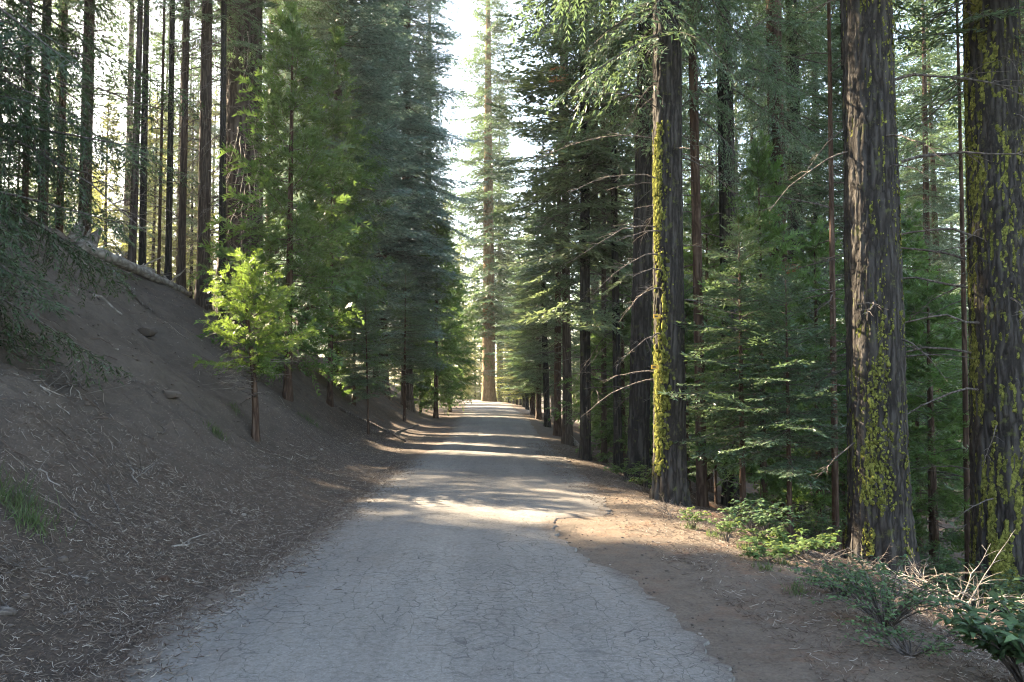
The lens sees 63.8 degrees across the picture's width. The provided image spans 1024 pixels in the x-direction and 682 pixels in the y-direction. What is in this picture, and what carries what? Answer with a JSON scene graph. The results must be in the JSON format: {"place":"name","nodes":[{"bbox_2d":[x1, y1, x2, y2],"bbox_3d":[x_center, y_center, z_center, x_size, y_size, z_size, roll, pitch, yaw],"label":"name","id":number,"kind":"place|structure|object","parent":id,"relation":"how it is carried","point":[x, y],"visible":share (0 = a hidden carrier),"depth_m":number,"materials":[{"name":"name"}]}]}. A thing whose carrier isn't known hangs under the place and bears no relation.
{"place":"outdoors","nodes":[
{"label":"outdoors","id":0,"kind":"place"},
{"bbox_2d":[87,399,734,681],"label":"road","id":1,"kind":"structure","parent":0,"point":[446,579],"depth_m":5.93,"materials":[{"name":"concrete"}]},
{"bbox_2d":[0,0,966,392],"label":"sky","id":2,"kind":"structure","parent":0,"point":[521,147],"materials":[{"name":"white"}]},
{"bbox_2d":[0,202,1023,681],"bbox_3d":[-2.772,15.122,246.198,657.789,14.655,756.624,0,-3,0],"label":"ground","id":3,"kind":"structure","parent":0,"point":[682,596],"depth_m":8.58,"materials":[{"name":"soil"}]},
{"bbox_2d":[0,0,61,217],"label":"hill fir","id":4,"kind":"object","parent":3,"relation":"on","point":[19,175],"visible":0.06,"depth_m":26.00,"materials":[{"name":"green plant"}]},
{"bbox_2d":[0,500,66,543],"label":"grass tuft","id":5,"kind":"object","parent":3,"relation":"on","point":[30,516],"visible":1,"depth_m":6.33,"materials":[{"name":"green plant"}]},
{"bbox_2d":[0,459,78,534],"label":"grass tuft","id":6,"kind":"object","parent":3,"relation":"on","point":[19,496],"visible":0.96,"depth_m":6.57,"materials":[{"name":"green plant"}]},
{"bbox_2d":[6,0,80,228],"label":"pine","id":7,"kind":"object","parent":3,"relation":"on","point":[46,2],"visible":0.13,"depth_m":24.23,"materials":[{"name":"green plant"}]},
{"bbox_2d":[21,0,100,243],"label":"hill fir","id":8,"kind":"object","parent":3,"relation":"on","point":[34,188],"visible":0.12,"depth_m":28.02,"materials":[{"name":"green plant"}]},
{"bbox_2d":[37,1,93,232],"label":"pine","id":9,"kind":"object","parent":3,"relation":"on","point":[61,227],"visible":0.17,"depth_m":26.28,"materials":[{"name":"brown plant"}]},
{"bbox_2d":[17,349,122,387],"bbox_3d":[-5.459,0.479,9.780,1.416,0.713,1.214,-2,-3,31],"label":"dead brush","id":10,"kind":"object","parent":3,"relation":"on","point":[67,379],"visible":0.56,"depth_m":9.77,"materials":[{"name":"brown wood"}]},
{"bbox_2d":[67,219,102,246],"bbox_3d":[-11.676,-2.535,22.159,1.750,1.479,1.603,25,-3,1],"label":"shrub","id":11,"kind":"object","parent":3,"relation":"on","point":[96,236],"visible":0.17,"depth_m":22.04,"materials":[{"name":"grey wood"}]},
{"bbox_2d":[0,0,204,390],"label":"drooping fir","id":12,"kind":"object","parent":3,"relation":"on","point":[17,132],"visible":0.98,"depth_m":9.56,"materials":[{"name":"green plant"}]},
{"bbox_2d":[32,0,177,235],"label":"pine","id":13,"kind":"object","parent":3,"relation":"on","point":[89,12],"visible":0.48,"depth_m":24.36,"materials":[{"name":"green plant"}]},
{"bbox_2d":[91,90,137,259],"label":"plateau fir","id":14,"kind":"object","parent":3,"relation":"on","point":[110,248],"visible":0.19,"depth_m":40.33,"materials":[{"name":"green plant"}]},
{"bbox_2d":[74,0,176,260],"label":"plateau fir","id":15,"kind":"object","parent":3,"relation":"on","point":[129,118],"visible":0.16,"depth_m":48.25,"materials":[{"name":"green plant"}]},
{"bbox_2d":[75,238,191,296],"bbox_3d":[-9.323,-1.806,20.940,1.035,0.937,4.132,0,-3,9],"label":"fallen log","id":16,"kind":"object","parent":3,"relation":"on","point":[121,262],"visible":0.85,"depth_m":20.32,"materials":[{"name":"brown wood"}]},
{"bbox_2d":[81,0,197,262],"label":"pine","id":17,"kind":"object","parent":3,"relation":"on","point":[132,250],"visible":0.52,"depth_m":23.34,"materials":[{"name":"grey plant"}]},
{"bbox_2d":[100,0,192,264],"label":"pine","id":18,"kind":"object","parent":3,"relation":"on","point":[142,178],"visible":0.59,"depth_m":23.31,"materials":[{"name":"brown plant"}]},
{"bbox_2d":[119,87,187,281],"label":"plateau fir","id":19,"kind":"object","parent":3,"relation":"on","point":[152,250],"visible":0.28,"depth_m":38.34,"materials":[{"name":"green plant"}]},
{"bbox_2d":[136,7,179,275],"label":"plateau fir","id":20,"kind":"object","parent":3,"relation":"on","point":[177,86],"visible":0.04,"depth_m":67.70,"materials":[{"name":"green plant"}]},
{"bbox_2d":[119,0,199,279],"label":"pine","id":21,"kind":"object","parent":3,"relation":"on","point":[168,229],"visible":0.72,"depth_m":23.17,"materials":[{"name":"brown plant"}]},
{"bbox_2d":[153,0,167,275],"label":"pine","id":22,"kind":"object","parent":3,"relation":"on","point":[160,185],"visible":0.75,"depth_m":23.28,"materials":[{"name":"brown plant"}]},
{"bbox_2d":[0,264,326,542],"bbox_3d":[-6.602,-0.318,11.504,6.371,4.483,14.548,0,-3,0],"label":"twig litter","id":23,"kind":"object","parent":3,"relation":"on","point":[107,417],"visible":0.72,"depth_m":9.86,"materials":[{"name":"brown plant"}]},
{"bbox_2d":[137,103,193,290],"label":"plateau fir","id":24,"kind":"object","parent":3,"relation":"on","point":[166,114],"visible":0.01,"depth_m":50.41,"materials":[{"name":"green plant"}]},
{"bbox_2d":[116,1,220,290],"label":"plateau pine","id":25,"kind":"object","parent":3,"relation":"on","point":[196,127],"visible":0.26,"depth_m":42.01,"materials":[{"name":"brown plant"}]},
{"bbox_2d":[139,0,217,288],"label":"pine","id":26,"kind":"object","parent":3,"relation":"on","point":[181,251],"visible":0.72,"depth_m":23.23,"materials":[{"name":"brown plant"}]},
{"bbox_2d":[156,72,218,298],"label":"plateau fir","id":27,"kind":"object","parent":3,"relation":"on","point":[191,286],"visible":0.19,"depth_m":42.20,"materials":[{"name":"green plant"}]},
{"bbox_2d":[186,64,219,296],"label":"plateau fir","id":28,"kind":"object","parent":3,"relation":"on","point":[215,154],"visible":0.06,"depth_m":46.38,"materials":[{"name":"brown plant"}]},
{"bbox_2d":[143,0,284,311],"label":"pine","id":29,"kind":"object","parent":3,"relation":"on","point":[207,18],"visible":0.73,"depth_m":23.20,"materials":[{"name":"brown plant"}]},
{"bbox_2d":[0,229,429,681],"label":"litter","id":30,"kind":"object","parent":3,"relation":"on","point":[242,572],"visible":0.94,"depth_m":7.32,"materials":[{"name":"brown plant"}]},
{"bbox_2d":[176,0,264,327],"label":"pine","id":31,"kind":"object","parent":3,"relation":"on","point":[221,204],"visible":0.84,"depth_m":22.79,"materials":[{"name":"brown plant"}]},
{"bbox_2d":[131,0,343,332],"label":"old pine","id":32,"kind":"object","parent":3,"relation":"on","point":[232,126],"visible":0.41,"depth_m":24.84,"materials":[{"name":"green plant"}]},
{"bbox_2d":[192,247,319,441],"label":"little cedar","id":33,"kind":"object","parent":3,"relation":"on","point":[256,365],"visible":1,"depth_m":13.93,"materials":[{"name":"green plant"}]},
{"bbox_2d":[193,0,329,322],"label":"fir","id":34,"kind":"object","parent":3,"relation":"on","point":[263,25],"visible":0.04,"depth_m":30.15,"materials":[{"name":"green plant"}]},
{"bbox_2d":[186,0,381,401],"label":"cedar","id":35,"kind":"object","parent":3,"relation":"on","point":[297,37],"visible":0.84,"depth_m":18.93,"materials":[{"name":"green plant"}]},
{"bbox_2d":[262,2,394,357],"bbox_3d":[-8.269,-17.709,33.923,6.422,38.250,6.730,-1,-3,18],"label":"blue fir","id":36,"kind":"object","parent":3,"relation":"on","point":[385,245],"visible":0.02,"depth_m":33.09,"materials":[{"name":"brown plant"}]},
{"bbox_2d":[261,23,398,406],"bbox_3d":[-5.239,-3.495,23.783,3.888,11.637,4.300,1,-3,-25],"label":"cedar","id":37,"kind":"object","parent":3,"relation":"on","point":[336,42],"visible":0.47,"depth_m":23.72,"materials":[{"name":"green plant"}]},
{"bbox_2d":[258,0,430,391],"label":"blue fir","id":38,"kind":"object","parent":3,"relation":"on","point":[357,27],"visible":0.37,"depth_m":26.38,"materials":[{"name":"brown plant"}]},
{"bbox_2d":[320,243,394,405],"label":"cedar","id":39,"kind":"object","parent":3,"relation":"on","point":[343,336],"visible":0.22,"depth_m":25.65,"materials":[{"name":"green plant"}]},
{"bbox_2d":[333,290,398,434],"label":"young fir","id":40,"kind":"object","parent":3,"relation":"on","point":[373,380],"visible":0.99,"depth_m":22.06,"materials":[{"name":"green plant"}]},
{"bbox_2d":[321,0,453,401],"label":"fir","id":41,"kind":"object","parent":3,"relation":"on","point":[409,128],"visible":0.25,"depth_m":35.04,"materials":[{"name":"green plant"}]},
{"bbox_2d":[371,265,450,422],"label":"young fir","id":42,"kind":"object","parent":3,"relation":"on","point":[404,379],"visible":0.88,"depth_m":29.91,"materials":[{"name":"green plant"}]},
{"bbox_2d":[345,0,487,412],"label":"fir","id":43,"kind":"object","parent":3,"relation":"on","point":[422,8],"visible":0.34,"depth_m":37.01,"materials":[{"name":"green plant"}]},
{"bbox_2d":[394,0,469,399],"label":"fir","id":44,"kind":"object","parent":3,"relation":"on","point":[463,270],"visible":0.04,"depth_m":55.37,"materials":[{"name":"green plant"}]},
{"bbox_2d":[390,208,495,417],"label":"cedar","id":45,"kind":"object","parent":3,"relation":"on","point":[444,375],"visible":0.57,"depth_m":37.80,"materials":[{"name":"green plant"}]},
{"bbox_2d":[428,255,487,411],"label":"cedar","id":46,"kind":"object","parent":3,"relation":"on","point":[465,318],"visible":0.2,"depth_m":46.09,"materials":[{"name":"green plant"}]},
{"bbox_2d":[444,0,545,401],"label":"tall fir","id":47,"kind":"object","parent":3,"relation":"on","point":[486,293],"visible":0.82,"depth_m":72.24,"materials":[{"name":"green plant"}]},
{"bbox_2d":[463,94,526,401],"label":"tall fir","id":48,"kind":"object","parent":3,"relation":"on","point":[499,387],"visible":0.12,"depth_m":83.95,"materials":[{"name":"green plant"}]},
{"bbox_2d":[484,259,574,414],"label":"fir","id":49,"kind":"object","parent":3,"relation":"on","point":[516,382],"visible":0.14,"depth_m":42.72,"materials":[{"name":"green plant"}]},
{"bbox_2d":[483,149,579,419],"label":"fir","id":50,"kind":"object","parent":3,"relation":"on","point":[538,390],"visible":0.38,"depth_m":37.87,"materials":[{"name":"green plant"}]},
{"bbox_2d":[497,119,591,427],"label":"fir","id":51,"kind":"object","parent":3,"relation":"on","point":[545,382],"visible":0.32,"depth_m":31.31,"materials":[{"name":"green plant"}]},
{"bbox_2d":[503,36,600,436],"bbox_3d":[1.521,-4.615,26.348,3.739,15.960,3.968,0,-3,-1],"label":"fir","id":52,"kind":"object","parent":3,"relation":"on","point":[557,424],"visible":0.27,"depth_m":26.03,"materials":[{"name":"green plant"}]},
{"bbox_2d":[492,0,633,445],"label":"fir","id":53,"kind":"object","parent":3,"relation":"on","point":[567,438],"visible":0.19,"depth_m":22.30,"materials":[{"name":"green plant"}]},
{"bbox_2d":[115,442,1023,681],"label":"needle litter","id":54,"kind":"object","parent":3,"relation":"on","point":[923,625],"visible":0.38,"depth_m":6.85,"materials":[{"name":"brown plant"}]},
{"bbox_2d":[484,0,691,460],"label":"fir","id":55,"kind":"object","parent":3,"relation":"on","point":[585,451],"visible":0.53,"depth_m":17.90,"materials":[{"name":"green plant"}]},
{"bbox_2d":[550,4,629,433],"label":"shaded fir","id":56,"kind":"object","parent":3,"relation":"on","point":[594,286],"visible":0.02,"depth_m":43.71,"materials":[{"name":"green plant"}]},
{"bbox_2d":[562,295,629,434],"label":"shaded cedar","id":57,"kind":"object","parent":3,"relation":"on","point":[578,402],"visible":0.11,"depth_m":38.15,"materials":[{"name":"green plant"}]},
{"bbox_2d":[544,272,653,466],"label":"cedar","id":58,"kind":"object","parent":3,"relation":"on","point":[626,319],"visible":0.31,"depth_m":18.80,"materials":[{"name":"green plant"}]},
{"bbox_2d":[575,7,624,463],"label":"fir","id":59,"kind":"object","parent":3,"relation":"on","point":[603,417],"visible":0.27,"depth_m":18.59,"materials":[{"name":"brown plant"}]},
{"bbox_2d":[534,0,702,468],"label":"fir","id":60,"kind":"object","parent":3,"relation":"on","point":[615,311],"visible":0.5,"depth_m":17.42,"materials":[{"name":"green plant"}]},
{"bbox_2d":[500,0,744,487],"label":"fir","id":61,"kind":"object","parent":3,"relation":"on","point":[638,444],"visible":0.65,"depth_m":14.47,"materials":[{"name":"green plant"}]},
{"bbox_2d":[506,0,766,506],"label":"mossy fir","id":62,"kind":"object","parent":3,"relation":"on","point":[670,481],"visible":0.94,"depth_m":11.65,"materials":[{"name":"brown plant"}]},
{"bbox_2d":[585,0,766,508],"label":"fir","id":63,"kind":"object","parent":3,"relation":"on","point":[702,500],"visible":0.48,"depth_m":14.02,"materials":[{"name":"green plant"}]},
{"bbox_2d":[615,286,745,490],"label":"cedar","id":64,"kind":"object","parent":3,"relation":"on","point":[689,336],"visible":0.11,"depth_m":16.81,"materials":[{"name":"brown plant"}]},
{"bbox_2d":[651,178,771,492],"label":"cedar","id":65,"kind":"object","parent":3,"relation":"on","point":[713,224],"visible":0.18,"depth_m":21.92,"materials":[{"name":"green plant"}]},
{"bbox_2d":[686,367,736,504],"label":"young fir","id":66,"kind":"object","parent":3,"relation":"on","point":[715,467],"visible":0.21,"depth_m":15.37,"materials":[{"name":"green plant"}]},
{"bbox_2d":[681,12,742,371],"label":"shaded fir","id":67,"kind":"object","parent":3,"relation":"on","point":[704,176],"visible":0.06,"depth_m":42.08,"materials":[{"name":"green plant"}]},
{"bbox_2d":[600,0,826,510],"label":"fir","id":68,"kind":"object","parent":3,"relation":"on","point":[723,201],"visible":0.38,"depth_m":16.55,"materials":[{"name":"green plant"}]},
{"bbox_2d":[658,212,838,521],"bbox_3d":[3.197,0.619,11.531,2.331,4.878,2.469,-1,-3,11],"label":"young fir","id":69,"kind":"object","parent":3,"relation":"on","point":[737,293],"visible":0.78,"depth_m":11.47,"materials":[{"name":"green plant"}]},
{"bbox_2d":[717,498,806,537],"bbox_3d":[2.741,1.950,9.041,0.988,0.483,0.770,0,-3,1],"label":"dogwood","id":70,"kind":"object","parent":3,"relation":"on","point":[763,519],"visible":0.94,"depth_m":9.01,"materials":[{"name":"green plant"}]},
{"bbox_2d":[682,0,843,524],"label":"fir","id":71,"kind":"object","parent":3,"relation":"on","point":[804,33],"visible":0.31,"depth_m":20.04,"materials":[{"name":"green plant"}]},
{"bbox_2d":[702,2,825,476],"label":"shaded fir","id":72,"kind":"object","parent":3,"relation":"on","point":[748,145],"visible":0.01,"depth_m":40.11,"materials":[{"name":"green plant"}]},
{"bbox_2d":[686,129,846,522],"bbox_3d":[4.106,-0.023,13.486,2.598,6.974,2.398,2,-4,-38],"label":"cedar","id":73,"kind":"object","parent":3,"relation":"on","point":[759,168],"visible":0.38,"depth_m":13.39,"materials":[{"name":"green plant"}]},
{"bbox_2d":[739,536,799,561],"bbox_3d":[2.314,1.915,7.495,0.463,0.205,0.525,-2,-4,39],"label":"dogwood","id":74,"kind":"object","parent":3,"relation":"on","point":[777,551],"visible":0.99,"depth_m":7.47,"materials":[{"name":"green plant"}]},
{"bbox_2d":[714,262,846,543],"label":"young fir","id":75,"kind":"object","parent":3,"relation":"on","point":[790,473],"visible":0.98,"depth_m":10.85,"materials":[{"name":"green plant"}]},
{"bbox_2d":[737,525,841,555],"bbox_3d":[2.761,2.006,8.242,1.044,0.290,1.123,-1,-3,22],"label":"dogwood","id":76,"kind":"object","parent":3,"relation":"on","point":[811,545],"visible":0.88,"depth_m":8.23,"materials":[{"name":"green plant"}]},
{"bbox_2d":[745,215,847,543],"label":"cedar","id":77,"kind":"object","parent":3,"relation":"on","point":[820,498],"visible":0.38,"depth_m":13.84,"materials":[{"name":"green plant"}]},
{"bbox_2d":[682,0,919,520],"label":"fir","id":78,"kind":"object","parent":3,"relation":"on","point":[795,115],"visible":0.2,"depth_m":21.59,"materials":[{"name":"green plant"}]},
{"bbox_2d":[786,507,846,548],"bbox_3d":[4.181,2.530,11.204,1.017,0.576,0.779,1,-3,-12],"label":"dogwood","id":79,"kind":"object","parent":3,"relation":"on","point":[815,526],"visible":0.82,"depth_m":11.14,"materials":[{"name":"green plant"}]},
{"bbox_2d":[719,0,914,510],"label":"fir","id":80,"kind":"object","parent":3,"relation":"on","point":[816,86],"visible":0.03,"depth_m":23.80,"materials":[{"name":"green plant"}]},
{"bbox_2d":[797,359,846,549],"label":"young fir","id":81,"kind":"object","parent":3,"relation":"on","point":[841,487],"visible":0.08,"depth_m":13.83,"materials":[{"name":"green plant"}]},
{"bbox_2d":[756,0,916,552],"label":"cedar","id":82,"kind":"object","parent":3,"relation":"on","point":[834,468],"visible":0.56,"depth_m":12.26,"materials":[{"name":"brown plant"}]},
{"bbox_2d":[787,562,889,599],"bbox_3d":[2.556,1.857,6.405,0.659,0.241,0.663,-3,-4,43],"label":"laurel shrub","id":83,"kind":"object","parent":3,"relation":"on","point":[833,592],"visible":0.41,"depth_m":6.37,"materials":[{"name":"green plant"}]},
{"bbox_2d":[772,10,933,530],"bbox_3d":[7.384,-4.925,18.219,3.561,19.680,3.435,1,-3,-16],"label":"fir","id":84,"kind":"object","parent":3,"relation":"on","point":[837,78],"visible":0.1,"depth_m":18.20,"materials":[{"name":"plant"}]},
{"bbox_2d":[743,0,1023,588],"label":"mossy fir","id":85,"kind":"object","parent":3,"relation":"on","point":[879,514],"visible":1,"depth_m":10.01,"materials":[{"name":"brown plant"}]},
{"bbox_2d":[795,554,979,626],"bbox_3d":[2.518,1.680,5.475,1.168,0.448,1.154,0,-3,-7],"label":"laurel shrub","id":86,"kind":"object","parent":3,"relation":"on","point":[906,606],"visible":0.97,"depth_m":5.47,"materials":[{"name":"green plant"}]},
{"bbox_2d":[754,0,1023,617],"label":"mossy fir","id":87,"kind":"object","parent":3,"relation":"on","point":[994,123],"visible":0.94,"depth_m":11.01,"materials":[{"name":"brown plant"}]},
{"bbox_2d":[823,189,969,491],"bbox_3d":[10.154,0.289,22.005,3.603,11.040,3.542,1,-3,-26],"label":"cedar","id":88,"kind":"object","parent":3,"relation":"on","point":[902,193],"depth_m":21.82,"materials":[{"name":"green plant"}]},
{"bbox_2d":[828,269,971,584],"bbox_3d":[6.892,1.536,13.467,3.680,5.479,3.397,-1,-3,21],"label":"cedar","id":89,"kind":"object","parent":3,"relation":"on","point":[931,502],"visible":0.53,"depth_m":13.27,"materials":[{"name":"green plant"}]},
{"bbox_2d":[837,608,979,656],"bbox_3d":[2.352,1.754,4.864,0.823,0.216,0.740,2,-4,-35],"label":"laurel shrub","id":90,"kind":"object","parent":3,"relation":"on","point":[925,650],"visible":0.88,"depth_m":4.89,"materials":[{"name":"green plant"}]},
{"bbox_2d":[871,545,978,590],"bbox_3d":[3.853,2.272,7.934,1.058,0.544,1.345,0,-3,0],"label":"dead brush","id":91,"kind":"object","parent":3,"relation":"on","point":[922,574],"visible":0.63,"depth_m":8.06,"materials":[{"name":"brown wood"}]},
{"bbox_2d":[892,0,966,489],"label":"conifer tree","id":92,"kind":"object","parent":3,"relation":"on","point":[926,168],"visible":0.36,"depth_m":36.54,"materials":[{"name":"green plant"}]},
{"bbox_2d":[893,0,965,415],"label":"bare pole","id":93,"kind":"object","parent":3,"relation":"on","point":[914,94],"visible":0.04,"depth_m":43.18,"materials":[{"name":"plant"}]},
{"bbox_2d":[894,1,967,486],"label":"shaded fir","id":94,"kind":"object","parent":3,"relation":"on","point":[933,185],"visible":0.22,"depth_m":39.72,"materials":[{"name":"green plant"}]},
{"bbox_2d":[896,1,967,438],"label":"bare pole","id":95,"kind":"object","parent":3,"relation":"on","point":[949,61],"visible":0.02,"depth_m":44.57,"materials":[{"name":"plant"}]},
{"bbox_2d":[900,201,969,555],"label":"cedar","id":96,"kind":"object","parent":3,"relation":"on","point":[923,262],"visible":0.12,"depth_m":17.91,"materials":[{"name":"green plant"}]},
{"bbox_2d":[850,531,1023,614],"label":"dead brush","id":97,"kind":"object","parent":3,"relation":"on","point":[963,593],"visible":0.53,"depth_m":7.57,"materials":[{"name":"brown wood"}]},
{"bbox_2d":[913,2,971,585],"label":"cedar","id":98,"kind":"object","parent":3,"relation":"on","point":[966,462],"visible":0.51,"depth_m":12.50,"materials":[{"name":"brown plant"}]},
{"bbox_2d":[918,543,967,588],"bbox_3d":[5.463,2.911,10.594,0.828,0.616,0.792,0,-3,-5],"label":"laurel shrub","id":99,"kind":"object","parent":3,"relation":"on","point":[951,567],"visible":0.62,"depth_m":10.56,"materials":[{"name":"green plant"}]},
{"bbox_2d":[912,0,1023,339],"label":"shaded fir","id":100,"kind":"object","parent":3,"relation":"on","point":[962,110],"visible":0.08,"depth_m":28.22,"materials":[{"name":"green plant"}]},
{"bbox_2d":[919,578,1022,635],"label":"dead brush","id":101,"kind":"object","parent":3,"relation":"on","point":[977,605],"visible":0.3,"depth_m":6.94,"materials":[{"name":"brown wood"}]},
{"bbox_2d":[926,590,1023,681],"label":"rhododendron","id":102,"kind":"object","parent":3,"relation":"on","point":[1008,640],"visible":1,"depth_m":4.36,"materials":[{"name":"green plant"}]},
{"bbox_2d":[926,561,1023,609],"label":"shrub","id":103,"kind":"object","parent":3,"relation":"on","point":[958,585],"visible":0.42,"depth_m":10.05,"materials":[{"name":"green plant"}]},
{"bbox_2d":[981,577,1023,614],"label":"rhododendron","id":104,"kind":"object","parent":3,"relation":"on","point":[1004,592],"visible":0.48,"depth_m":8.93,"materials":[{"name":"green plant"}]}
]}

